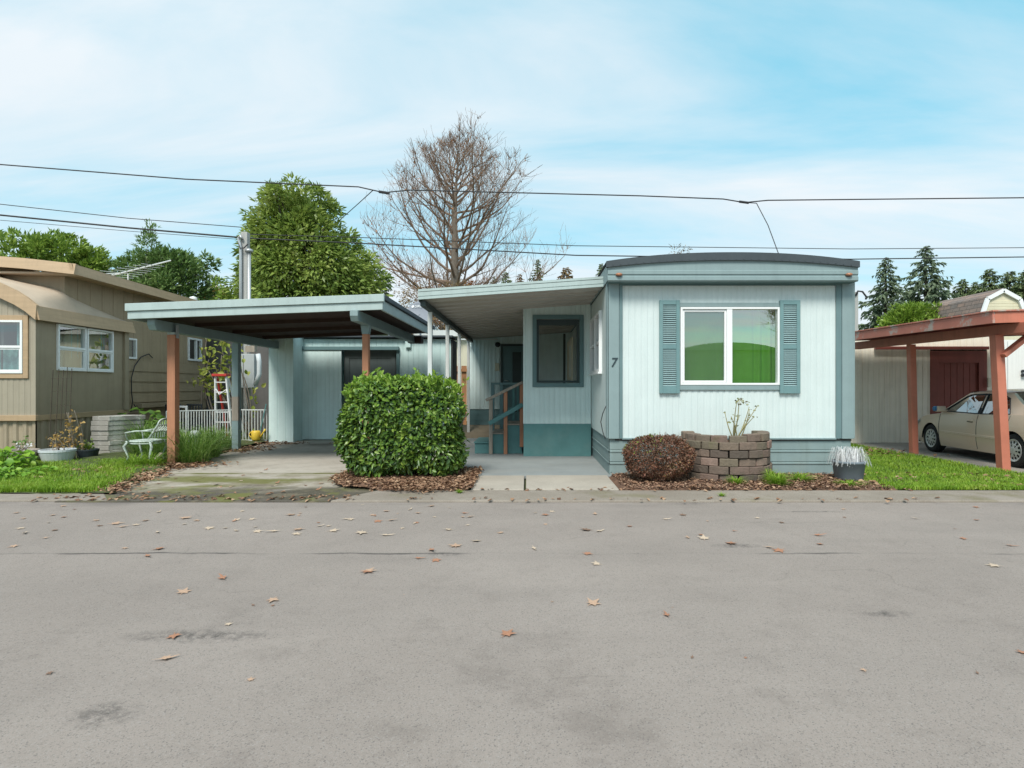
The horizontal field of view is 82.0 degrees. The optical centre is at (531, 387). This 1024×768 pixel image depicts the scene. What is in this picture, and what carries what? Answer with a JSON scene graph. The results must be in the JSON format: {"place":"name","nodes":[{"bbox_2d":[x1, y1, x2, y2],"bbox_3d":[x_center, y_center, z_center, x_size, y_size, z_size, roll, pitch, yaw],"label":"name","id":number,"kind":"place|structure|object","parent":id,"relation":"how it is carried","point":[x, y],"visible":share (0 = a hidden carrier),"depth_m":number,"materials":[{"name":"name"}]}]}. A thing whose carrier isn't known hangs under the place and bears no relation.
{"place":"outdoors","nodes":[
{"label":"outdoors","id":0,"kind":"place"},
{"bbox_2d":[0,431,268,493],"bbox_3d":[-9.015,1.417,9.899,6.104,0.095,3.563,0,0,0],"label":"verge grass","id":1,"kind":"structure","parent":0,"point":[32,483],"depth_m":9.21,"materials":[{"name":"green plant"}]},
{"bbox_2d":[0,446,37,467],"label":"leafy plant","id":2,"kind":"object","parent":1,"relation":"on","point":[12,460],"visible":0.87,"depth_m":10.46,"materials":[{"name":"green plant"}]},
{"bbox_2d":[0,465,57,478],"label":"leafy weeds","id":3,"kind":"object","parent":1,"relation":"on","point":[4,472],"visible":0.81,"depth_m":9.53,"materials":[{"name":"green plant"}]},
{"bbox_2d":[38,448,76,461],"bbox_3d":[-9.250,1.340,11.500,0.600,0.260,0.600,0,0,0],"label":"white pot","id":4,"kind":"object","parent":1,"relation":"on","point":[57,455],"visible":0.79,"depth_m":11.31,"materials":[{"name":"plastic"}]},
{"bbox_2d":[46,431,68,450],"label":"withered plant","id":5,"kind":"object","parent":4,"relation":"in","point":[63,442],"visible":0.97,"depth_m":11.49,"materials":[{"name":"beige plant"}]},
{"bbox_2d":[49,367,71,447],"bbox_3d":[-9.752,0.517,12.200,0.422,1.867,0.110,0,0,0],"label":"wire trellis","id":6,"kind":"object","parent":1,"relation":"on","point":[61,405],"visible":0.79,"depth_m":12.21,"materials":[{"name":"green metal"}]},
{"bbox_2d":[64,409,88,458],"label":"dry vine","id":7,"kind":"object","parent":1,"relation":"on","point":[71,435],"visible":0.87,"depth_m":11.88,"materials":[{"name":"beige plant"}]},
{"bbox_2d":[76,448,99,457],"bbox_3d":[-9.114,1.370,12.100,0.400,0.200,0.400,0,0,0],"label":"dark pot","id":8,"kind":"object","parent":1,"relation":"on","point":[88,453],"visible":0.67,"depth_m":11.96,"materials":[{"name":"black plastic"}]},
{"bbox_2d":[98,449,131,453],"bbox_3d":[-9.117,1.420,13.041,0.555,0.100,0.796,0,0,17],"label":"paver","id":9,"kind":"object","parent":1,"relation":"on","point":[108,451],"visible":0.26,"depth_m":12.74,"materials":[{"name":"grey concrete"}]},
{"bbox_2d":[92,444,129,449],"bbox_3d":[-9.134,1.314,13.039,0.555,0.100,0.796,0,0,17],"label":"paver","id":10,"kind":"object","parent":9,"relation":"on","point":[108,447],"visible":0.46,"depth_m":12.77,"materials":[{"name":"grey concrete"}]},
{"bbox_2d":[93,439,126,444],"bbox_3d":[-9.120,1.208,13.053,0.555,0.100,0.796,0,0,17],"label":"paver","id":11,"kind":"object","parent":10,"relation":"on","point":[109,442],"visible":0.5,"depth_m":12.75,"materials":[{"name":"grey concrete"}]},
{"bbox_2d":[90,434,135,440],"bbox_3d":[-9.159,1.102,13.038,0.555,0.100,0.796,0,0,17],"label":"paver","id":12,"kind":"object","parent":11,"relation":"on","point":[103,438],"visible":0.58,"depth_m":12.74,"materials":[{"name":"grey concrete"}]},
{"bbox_2d":[91,429,144,435],"bbox_3d":[-9.149,0.996,13.054,0.555,0.100,0.796,0,0,17],"label":"paver","id":13,"kind":"object","parent":12,"relation":"on","point":[104,433],"visible":0.64,"depth_m":12.75,"materials":[{"name":"grey concrete"}]},
{"bbox_2d":[91,424,143,430],"bbox_3d":[-9.148,0.890,13.031,0.555,0.100,0.796,0,0,17],"label":"paver","id":14,"kind":"object","parent":13,"relation":"on","point":[104,428],"visible":0.86,"depth_m":12.77,"materials":[{"name":"grey concrete"}]},
{"bbox_2d":[91,420,143,425],"bbox_3d":[-9.140,0.784,13.033,0.555,0.100,0.796,0,0,17],"label":"paver","id":15,"kind":"object","parent":14,"relation":"on","point":[106,423],"visible":0.84,"depth_m":12.80,"materials":[{"name":"grey concrete"}]},
{"bbox_2d":[92,415,145,420],"bbox_3d":[-9.120,0.678,13.045,0.555,0.100,0.796,0,0,17],"label":"paver","id":16,"kind":"object","parent":15,"relation":"on","point":[114,418],"visible":0.98,"depth_m":12.87,"materials":[{"name":"grey concrete"}]},
{"bbox_2d":[112,452,155,465],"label":"grass clump","id":17,"kind":"object","parent":1,"relation":"on","point":[138,459],"visible":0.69,"depth_m":10.85,"materials":[{"name":"green plant"}]},
{"bbox_2d":[97,415,185,454],"bbox_3d":[-8.374,1.040,12.714,2.034,0.861,2.071,0,0,0],"label":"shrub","id":18,"kind":"object","parent":1,"relation":"on","point":[134,448],"visible":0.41,"depth_m":12.51,"materials":[{"name":"green plant"}]},
{"bbox_2d":[122,418,166,460],"bbox_3d":[-7.381,1.036,11.350,0.676,0.884,0.538,0,0,0],"label":"garden chair","id":19,"kind":"object","parent":1,"relation":"on","point":[156,429],"visible":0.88,"depth_m":11.21,"materials":[{"name":"paint"}]},
{"bbox_2d":[117,407,180,433],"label":"leafy shrub","id":20,"kind":"object","parent":1,"relation":"on","point":[159,417],"visible":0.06,"depth_m":14.22,"materials":[{"name":"green plant"}]},
{"bbox_2d":[111,420,190,457],"bbox_3d":[-7.697,1.065,12.220,2.116,0.811,2.066,0,0,0],"label":"grass clump","id":21,"kind":"object","parent":1,"relation":"on","point":[155,447],"visible":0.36,"depth_m":12.00,"materials":[{"name":"green plant"}]},
{"bbox_2d":[123,451,186,466],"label":"grass clump","id":22,"kind":"object","parent":1,"relation":"on","point":[153,460],"visible":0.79,"depth_m":10.90,"materials":[{"name":"green plant"}]},
{"bbox_2d":[181,404,201,435],"bbox_3d":[-9.461,0.985,16.330,0.440,1.030,0.460,0,0,0],"label":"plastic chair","id":23,"kind":"object","parent":1,"relation":"on","point":[195,405],"visible":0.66,"depth_m":16.54,"materials":[{"name":"plastic"}]},
{"bbox_2d":[131,423,252,462],"bbox_3d":[-6.600,1.088,11.513,2.478,0.764,2.473,0,0,43],"label":"grass clump","id":24,"kind":"object","parent":1,"relation":"on","point":[194,453],"visible":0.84,"depth_m":11.36,"materials":[{"name":"green plant"}]},
{"bbox_2d":[166,409,231,439],"bbox_3d":[-8.639,1.020,15.450,1.611,0.845,0.025,0,0,-35],"label":"metal fence","id":25,"kind":"object","parent":1,"relation":"on","point":[204,418],"visible":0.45,"depth_m":15.48,"materials":[{"name":"white metal"}]},
{"bbox_2d":[164,424,244,457],"bbox_3d":[-6.867,1.135,12.406,1.926,0.670,2.080,0,0,0],"label":"grass clump","id":26,"kind":"object","parent":1,"relation":"on","point":[216,450],"visible":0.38,"depth_m":12.41,"materials":[{"name":"green plant"}]},
{"bbox_2d":[185,425,251,447],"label":"grass clump","id":27,"kind":"object","parent":1,"relation":"on","point":[225,440],"visible":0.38,"depth_m":13.93,"materials":[{"name":"green plant"}]},
{"bbox_2d":[186,339,265,438],"bbox_3d":[-8.456,-0.084,16.771,2.908,3.144,1.110,0,0,19],"label":"yellowing vine","id":28,"kind":"object","parent":1,"relation":"on","point":[206,378],"visible":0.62,"depth_m":16.97,"materials":[{"name":"green plant"}]},
{"bbox_2d":[212,374,245,436],"bbox_3d":[-8.447,0.569,16.422,0.671,1.877,0.818,0,0,0],"label":"step ladder","id":29,"kind":"object","parent":1,"relation":"on","point":[227,382],"visible":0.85,"depth_m":16.20,"materials":[{"name":"metal"}]},
{"bbox_2d":[237,232,252,433],"bbox_3d":[-8.747,-1.627,18.031,0.439,6.254,0.337,0,0,0],"label":"utility pole","id":30,"kind":"object","parent":1,"relation":"on","point":[245,251],"visible":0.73,"depth_m":18.00,"materials":[{"name":"metal"}]},
{"bbox_2d":[1,220,230,238],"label":"overhead wire","id":31,"kind":"object","parent":30,"relation":"attached to","point":[119,230],"visible":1,"depth_m":18.00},
{"bbox_2d":[0,214,237,237],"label":"overhead wire","id":32,"kind":"object","parent":30,"relation":"attached to","point":[118,226],"visible":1,"depth_m":17.98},
{"bbox_2d":[0,204,240,227],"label":"overhead wire","id":33,"kind":"object","parent":30,"relation":"attached to","point":[119,217],"visible":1,"depth_m":17.99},
{"bbox_2d":[241,346,261,387],"bbox_3d":[-8.440,-0.616,17.765,0.666,1.270,0.270,0,0,0],"label":"meter cabinet","id":34,"kind":"object","parent":30,"relation":"attached to","point":[252,364],"visible":0.76,"depth_m":17.70,"materials":[{"name":"grey metal"}]},
{"bbox_2d":[250,238,1023,259],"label":"overhead wire","id":35,"kind":"object","parent":30,"relation":"attached to","point":[589,255],"visible":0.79,"depth_m":19.73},
{"bbox_2d":[250,234,1023,248],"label":"overhead wire","id":36,"kind":"object","parent":30,"relation":"attached to","point":[625,246],"visible":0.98,"depth_m":20.17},
{"bbox_2d":[241,409,266,440],"bbox_3d":[-7.492,1.020,15.880,0.761,0.845,0.025,0,0,3],"label":"metal fence","id":37,"kind":"object","parent":1,"relation":"on","point":[257,421],"visible":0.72,"depth_m":15.87,"materials":[{"name":"white metal"}]},
{"bbox_2d":[55,440,464,502],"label":"driveway","id":38,"kind":"structure","parent":0,"point":[294,469],"depth_m":9.38,"materials":[{"name":"concrete"}]},
{"bbox_2d":[92,462,190,493],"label":"edge leaf litter","id":39,"kind":"object","parent":38,"relation":"on","point":[148,477],"visible":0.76,"depth_m":9.27,"materials":[{"name":"brown plant"}]},
{"bbox_2d":[125,440,330,468],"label":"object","id":40,"kind":"object","parent":38,"relation":"on","point":[194,464],"visible":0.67,"depth_m":11.45,"materials":[{"name":"brown plant"}]},
{"bbox_2d":[125,294,434,462],"bbox_3d":[-4.915,-0.087,13.185,4.630,3.147,5.530,0,0,0],"label":"carport","id":41,"kind":"object","parent":38,"relation":"on","point":[253,322],"visible":0.92,"depth_m":11.23,"materials":[{"name":"blue wood"}]},
{"bbox_2d":[269,335,457,441],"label":"storage shed","id":42,"kind":"structure","parent":38,"relation":"on","point":[309,378],"depth_m":16.50,"materials":[{"name":"metal"}]},
{"bbox_2d":[302,350,341,438],"bbox_3d":[-5.889,0.215,16.525,1.136,2.490,0.050,0,0,0],"label":"sliding door","id":43,"kind":"structure","parent":42,"relation":"in","point":[321,369],"depth_m":16.50,"materials":[{"name":"white metal"}]},
{"bbox_2d":[344,350,395,439],"bbox_3d":[-4.540,0.210,16.670,1.502,2.540,0.060,0,0,0],"label":"inner door","id":44,"kind":"structure","parent":42,"relation":"in","point":[385,359],"depth_m":16.66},
{"bbox_2d":[408,301,427,334],"bbox_3d":[-3.396,-1.988,17.031,0.725,1.076,0.787,0,0,45],"label":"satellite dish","id":45,"kind":"object","parent":42,"relation":"on","point":[416,308],"visible":0.52,"depth_m":17.24,"materials":[{"name":"metal"}]},
{"bbox_2d":[31,486,939,501],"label":"kerb leaf litter","id":46,"kind":"object","parent":38,"relation":"on","point":[250,500],"visible":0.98,"depth_m":7.85,"materials":[{"name":"brown plant"}]},
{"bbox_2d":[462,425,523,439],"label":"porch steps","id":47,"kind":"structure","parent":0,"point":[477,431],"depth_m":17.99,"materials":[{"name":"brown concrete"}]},
{"bbox_2d":[471,475,523,489],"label":"path","id":48,"kind":"structure","parent":0,"point":[500,482],"depth_m":9.04,"materials":[{"name":"concrete"}]},
{"bbox_2d":[0,502,1023,767],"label":"road","id":49,"kind":"structure","parent":0,"point":[338,654],"depth_m":3.56,"materials":[{"name":"grey asphalt"}]},
{"bbox_2d":[0,164,1023,201],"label":"overhead wire","id":50,"kind":"object","parent":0,"point":[513,192],"visible":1,"depth_m":14.99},
{"bbox_2d":[0,0,1023,338],"label":"sky","id":51,"kind":"structure","parent":0,"point":[742,100],"materials":[{"name":"blue"}]},
{"bbox_2d":[163,439,978,489],"bbox_3d":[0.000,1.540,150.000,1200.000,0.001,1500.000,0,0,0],"label":"ground","id":52,"kind":"structure","parent":0,"point":[253,444],"depth_m":13.68,"materials":[{"name":"grey"}]},
{"bbox_2d":[0,493,106,501],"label":"road edge","id":53,"kind":"object","parent":52,"relation":"on","point":[16,497],"visible":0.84,"depth_m":7.89,"materials":[{"name":"concrete"}]},
{"bbox_2d":[0,226,113,274],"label":"laurel tree","id":54,"kind":"object","parent":52,"relation":"on","point":[38,246],"visible":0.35,"depth_m":23.51,"materials":[{"name":"green plant"}]},
{"bbox_2d":[0,256,205,455],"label":"tan mobile home","id":55,"kind":"object","parent":52,"relation":"on","point":[56,316],"visible":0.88,"depth_m":13.21,"materials":[{"name":"beige metal"}]},
{"bbox_2d":[0,315,60,377],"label":"window","id":56,"kind":"structure","parent":55,"relation":"in","point":[15,358],"depth_m":11.96,"materials":[{"name":"white plastic"}]},
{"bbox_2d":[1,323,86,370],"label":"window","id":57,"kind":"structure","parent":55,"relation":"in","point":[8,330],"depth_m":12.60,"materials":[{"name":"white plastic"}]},
{"bbox_2d":[62,328,113,371],"bbox_3d":[-10.606,-0.785,13.921,0.845,1.650,1.733,0,0,-4],"label":"window","id":58,"kind":"structure","parent":55,"relation":"in","point":[111,334],"depth_m":14.09,"materials":[{"name":"white plastic"}]},
{"bbox_2d":[129,338,136,358],"bbox_3d":[-10.450,-1.010,15.339,0.070,0.540,0.502,0,0,-4],"label":"small window","id":59,"kind":"structure","parent":55,"relation":"in","point":[132,342],"depth_m":15.45,"materials":[{"name":"white glass"}]},
{"bbox_2d":[100,260,170,279],"bbox_3d":[-11.697,-3.103,16.856,0.540,1.406,2.361,0,0,42],"label":"roof antenna","id":60,"kind":"object","parent":55,"relation":"attached to","point":[131,270],"visible":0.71,"depth_m":17.00,"materials":[{"name":"white metal"}]},
{"bbox_2d":[188,337,201,361],"bbox_3d":[-10.671,-1.190,18.664,0.070,0.720,0.844,0,0,-4],"label":"side window","id":61,"kind":"structure","parent":55,"relation":"in","point":[189,338],"depth_m":18.72,"materials":[{"name":"white plastic"}]},
{"bbox_2d":[127,218,165,284],"bbox_3d":[-15.631,-2.714,24.004,1.548,8.430,1.287,0,0,35],"label":"evergreen tree","id":62,"kind":"object","parent":52,"relation":"on","point":[152,240],"visible":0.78,"depth_m":23.87,"materials":[{"name":"green plant"}]},
{"bbox_2d":[106,244,224,300],"bbox_3d":[-15.817,-2.251,25.012,5.251,7.515,4.049,0,0,0],"label":"leafy tree","id":63,"kind":"object","parent":52,"relation":"on","point":[183,269],"visible":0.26,"depth_m":24.15,"materials":[{"name":"green plant"}]},
{"bbox_2d":[208,276,238,299],"bbox_3d":[-10.710,-1.243,21.557,2.584,5.495,2.634,0,0,-30],"label":"tree","id":64,"kind":"object","parent":52,"relation":"on","point":[220,292],"visible":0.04,"depth_m":21.03,"materials":[{"name":"green plant"}]},
{"bbox_2d":[205,339,268,431],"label":"grey wall","id":65,"kind":"structure","parent":52,"relation":"on","point":[262,395],"depth_m":19.60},
{"bbox_2d":[218,171,396,299],"bbox_3d":[-8.785,-3.264,22.961,6.541,9.542,6.442,0,0,35],"label":"evergreen tree","id":66,"kind":"object","parent":52,"relation":"on","point":[299,269],"visible":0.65,"depth_m":21.62,"materials":[{"name":"green plant"}]},
{"bbox_2d":[328,466,483,493],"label":"hedge leaf litter","id":67,"kind":"object","parent":52,"relation":"on","point":[429,484],"visible":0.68,"depth_m":8.83,"materials":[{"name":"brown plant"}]},
{"bbox_2d":[332,367,469,477],"bbox_3d":[-2.106,0.587,9.726,2.203,1.847,1.591,0,0,0],"label":"laurel hedge","id":68,"kind":"object","parent":67,"relation":"on","point":[384,424],"visible":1,"depth_m":9.18,"materials":[{"name":"green plant"}]},
{"bbox_2d":[393,279,469,329],"bbox_3d":[-4.763,-2.198,32.046,7.629,7.402,3.761,0,0,0],"label":"brown thicket","id":69,"kind":"object","parent":52,"relation":"on","point":[407,293],"visible":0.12,"depth_m":31.74,"materials":[{"name":"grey plant"}]},
{"bbox_2d":[414,330,466,393],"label":"cream house","id":70,"kind":"structure","parent":52,"relation":"on","point":[463,347],"depth_m":26.00,"materials":[{"name":"white wood"}]},
{"bbox_2d":[457,366,466,424],"bbox_3d":[-2.700,0.350,21.980,1.800,2.300,0.100,0,0,0],"label":"board fence","id":71,"kind":"object","parent":52,"relation":"on","point":[464,375],"visible":0.08,"depth_m":22.00,"materials":[{"name":"wood"}]},
{"bbox_2d":[360,108,575,292],"bbox_3d":[-4.204,-7.469,37.531,12.948,17.938,12.094,0,0,-23],"label":"bare tree","id":72,"kind":"object","parent":52,"relation":"on","point":[455,260],"visible":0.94,"depth_m":37.24,"materials":[{"name":"brown plant"}]},
{"bbox_2d":[439,438,611,478],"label":"porch slab","id":73,"kind":"structure","parent":52,"relation":"on","point":[506,464],"depth_m":11.20,"materials":[{"name":"paint"}]},
{"bbox_2d":[474,381,522,453],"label":"porch steps","id":74,"kind":"structure","parent":73,"relation":"on","point":[508,439],"depth_m":13.03,"materials":[{"name":"teal paint"}]},
{"bbox_2d":[470,252,859,474],"bbox_3d":[1.656,-0.348,16.773,7.512,3.696,14.455,0,0,0],"label":"mobile home","id":75,"kind":"object","parent":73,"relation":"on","point":[677,344],"visible":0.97,"depth_m":9.86,"materials":[{"name":"paint"}]},
{"bbox_2d":[418,276,603,454],"bbox_3d":[-0.547,-0.217,14.697,3.606,3.405,9.006,0,0,0],"label":"patio awning","id":76,"kind":"object","parent":75,"relation":"attached to","point":[469,314],"visible":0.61,"depth_m":11.52,"materials":[{"name":"white metal"}]},
{"bbox_2d":[503,346,522,408],"bbox_3d":[-0.580,-0.275,18.780,0.660,2.070,0.120,0,0,0],"label":"door","id":77,"kind":"structure","parent":75,"relation":"in","point":[512,355],"depth_m":18.80,"materials":[{"name":"metal"}]},
{"bbox_2d":[532,315,583,386],"bbox_3d":[0.573,-0.771,12.585,1.091,1.541,0.130,0,0,0],"label":"porch window","id":78,"kind":"structure","parent":75,"relation":"in","point":[579,382],"depth_m":12.52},
{"bbox_2d":[567,337,572,379],"bbox_3d":[1.013,-0.225,15.500,0.055,2.050,1.800,0,0,0],"label":"inner door","id":79,"kind":"structure","parent":75,"relation":"in","point":[570,343],"depth_m":14.98,"materials":[{"name":"paint"}]},
{"bbox_2d":[589,310,601,375],"bbox_3d":[1.264,-0.822,11.560,0.105,1.155,1.740,0,0,0],"label":"side window","id":80,"kind":"structure","parent":75,"relation":"in","point":[596,322],"depth_m":11.53,"materials":[{"name":"white plastic"}]},
{"bbox_2d":[680,307,779,384],"bbox_3d":[3.347,-0.661,9.951,1.806,1.552,0.253,0,0,0],"label":"front window","id":81,"kind":"structure","parent":75,"relation":"in","point":[719,345],"depth_m":10.05,"materials":[{"name":"glass"}]},
{"bbox_2d":[609,472,896,489],"bbox_3d":[3.265,1.489,9.165,3.970,0.138,1.570,0,0,0],"label":"planting bed","id":82,"kind":"object","parent":52,"relation":"on","point":[614,480],"visible":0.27,"depth_m":8.56,"materials":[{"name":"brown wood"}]},
{"bbox_2d":[621,433,696,481],"bbox_3d":[1.992,1.090,9.219,1.173,0.787,0.986,0,0,0],"label":"brown bush","id":83,"kind":"object","parent":82,"relation":"on","point":[663,472],"visible":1,"depth_m":8.97,"materials":[{"name":"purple plant"}]},
{"bbox_2d":[681,430,771,482],"bbox_3d":[3.212,1.098,9.544,1.475,0.748,1.108,0,0,0],"label":"block planter","id":84,"kind":"object","parent":82,"relation":"on","point":[748,459],"visible":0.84,"depth_m":9.11,"materials":[{"name":"brown stone"}]},
{"bbox_2d":[723,398,758,435],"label":"rose bush","id":85,"kind":"object","parent":84,"relation":"on","point":[736,425],"visible":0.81,"depth_m":9.35,"materials":[{"name":"green plant"}]},
{"bbox_2d":[761,472,795,485],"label":"grass tuft","id":86,"kind":"object","parent":82,"relation":"on","point":[778,479],"visible":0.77,"depth_m":8.66,"materials":[{"name":"green plant"}]},
{"bbox_2d":[780,471,820,481],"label":"grass tuft","id":87,"kind":"object","parent":82,"relation":"on","point":[798,474],"visible":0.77,"depth_m":9.16,"materials":[{"name":"green plant"}]},
{"bbox_2d":[826,446,871,480],"bbox_3d":[4.988,1.194,9.248,0.687,0.533,0.497,0,0,0],"label":"grass pot","id":88,"kind":"object","parent":82,"relation":"on","point":[847,463],"depth_m":9.12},
{"bbox_2d":[855,290,866,330],"bbox_3d":[12.305,-1.058,22.028,0.467,5.117,0.184,0,0,0],"label":"slim pole","id":89,"kind":"object","parent":52,"relation":"on","point":[856,310],"visible":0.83,"depth_m":22.00,"materials":[{"name":"white metal"}]},
{"bbox_2d":[858,257,909,329],"bbox_3d":[21.628,-3.225,36.280,5.362,9.449,4.958,0,0,0],"label":"fir tree","id":90,"kind":"object","parent":52,"relation":"on","point":[892,292],"visible":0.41,"depth_m":35.88,"materials":[{"name":"green plant"}]},
{"bbox_2d":[875,301,944,327],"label":"bright shrub","id":91,"kind":"object","parent":52,"relation":"on","point":[911,312],"visible":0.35,"depth_m":25.58,"materials":[{"name":"green plant"}]},
{"bbox_2d":[851,337,991,442],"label":"beige shed","id":92,"kind":"structure","parent":52,"relation":"on","point":[950,372],"depth_m":15.70,"materials":[{"name":"beige wood"}]},
{"bbox_2d":[930,351,986,413],"bbox_3d":[11.391,0.250,15.719,1.519,2.440,0.059,0,0,0],"label":"sliding door","id":93,"kind":"structure","parent":92,"relation":"in","point":[954,375],"depth_m":15.74,"materials":[{"name":"red wood"}]},
{"bbox_2d":[895,246,961,306],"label":"fir tree","id":94,"kind":"object","parent":52,"relation":"on","point":[930,292],"visible":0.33,"depth_m":43.67,"materials":[{"name":"green plant"}]},
{"bbox_2d":[951,279,971,297],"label":"fir","id":95,"kind":"object","parent":52,"relation":"on","point":[963,286],"visible":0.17,"depth_m":74.82,"materials":[{"name":"green plant"}]},
{"bbox_2d":[929,288,1023,339],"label":"gambrel house","id":96,"kind":"structure","parent":52,"relation":"on","point":[1001,299],"depth_m":23.17,"materials":[{"name":"beige"}]},
{"bbox_2d":[968,268,1006,294],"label":"fir","id":97,"kind":"object","parent":52,"relation":"on","point":[985,286],"visible":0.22,"depth_m":69.73,"materials":[{"name":"green plant"}]},
{"bbox_2d":[999,271,1023,294],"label":"fir","id":98,"kind":"object","parent":52,"relation":"on","point":[1008,279],"visible":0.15,"depth_m":71.78,"materials":[{"name":"green plant"}]},
{"bbox_2d":[1004,340,1023,388],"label":"white building","id":99,"kind":"structure","parent":52,"relation":"on","point":[1014,363],"depth_m":18.00,"materials":[{"name":"grey paint"}]},
{"bbox_2d":[1009,270,1023,300],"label":"fir","id":100,"kind":"object","parent":52,"relation":"on","point":[1018,289],"visible":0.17,"depth_m":68.19,"materials":[{"name":"green plant"}]},
{"bbox_2d":[526,475,618,489],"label":"path","id":101,"kind":"structure","parent":0,"point":[560,482],"depth_m":9.02,"materials":[{"name":"concrete"}]},
{"bbox_2d":[331,490,1023,502],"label":"road edge","id":102,"kind":"object","parent":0,"point":[771,496],"visible":0.86,"depth_m":7.93,"materials":[{"name":"concrete"}]},
{"bbox_2d":[851,442,1023,489],"bbox_3d":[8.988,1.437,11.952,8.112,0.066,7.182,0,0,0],"label":"lawn","id":103,"kind":"structure","parent":0,"point":[939,482],"depth_m":9.77,"materials":[{"name":"green plant"}]},
{"bbox_2d":[22,446,1023,487],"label":"lawn leaf litter","id":104,"kind":"object","parent":103,"relation":"on","point":[869,449],"visible":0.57,"depth_m":9.84,"materials":[{"name":"brown plant"}]},
{"bbox_2d":[853,443,1023,472],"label":"neighbour driveway","id":105,"kind":"structure","parent":0,"point":[980,458],"depth_m":13.16,"materials":[{"name":"concrete"}]},
{"bbox_2d":[855,309,1023,470],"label":"red carport","id":106,"kind":"object","parent":105,"relation":"on","point":[995,326],"visible":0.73,"depth_m":10.85,"materials":[{"name":"paint"}]},
{"bbox_2d":[918,389,1023,467],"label":"parked car","id":107,"kind":"object","parent":105,"relation":"on","point":[966,422],"visible":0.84,"depth_m":12.09,"materials":[{"name":"beige paint"}]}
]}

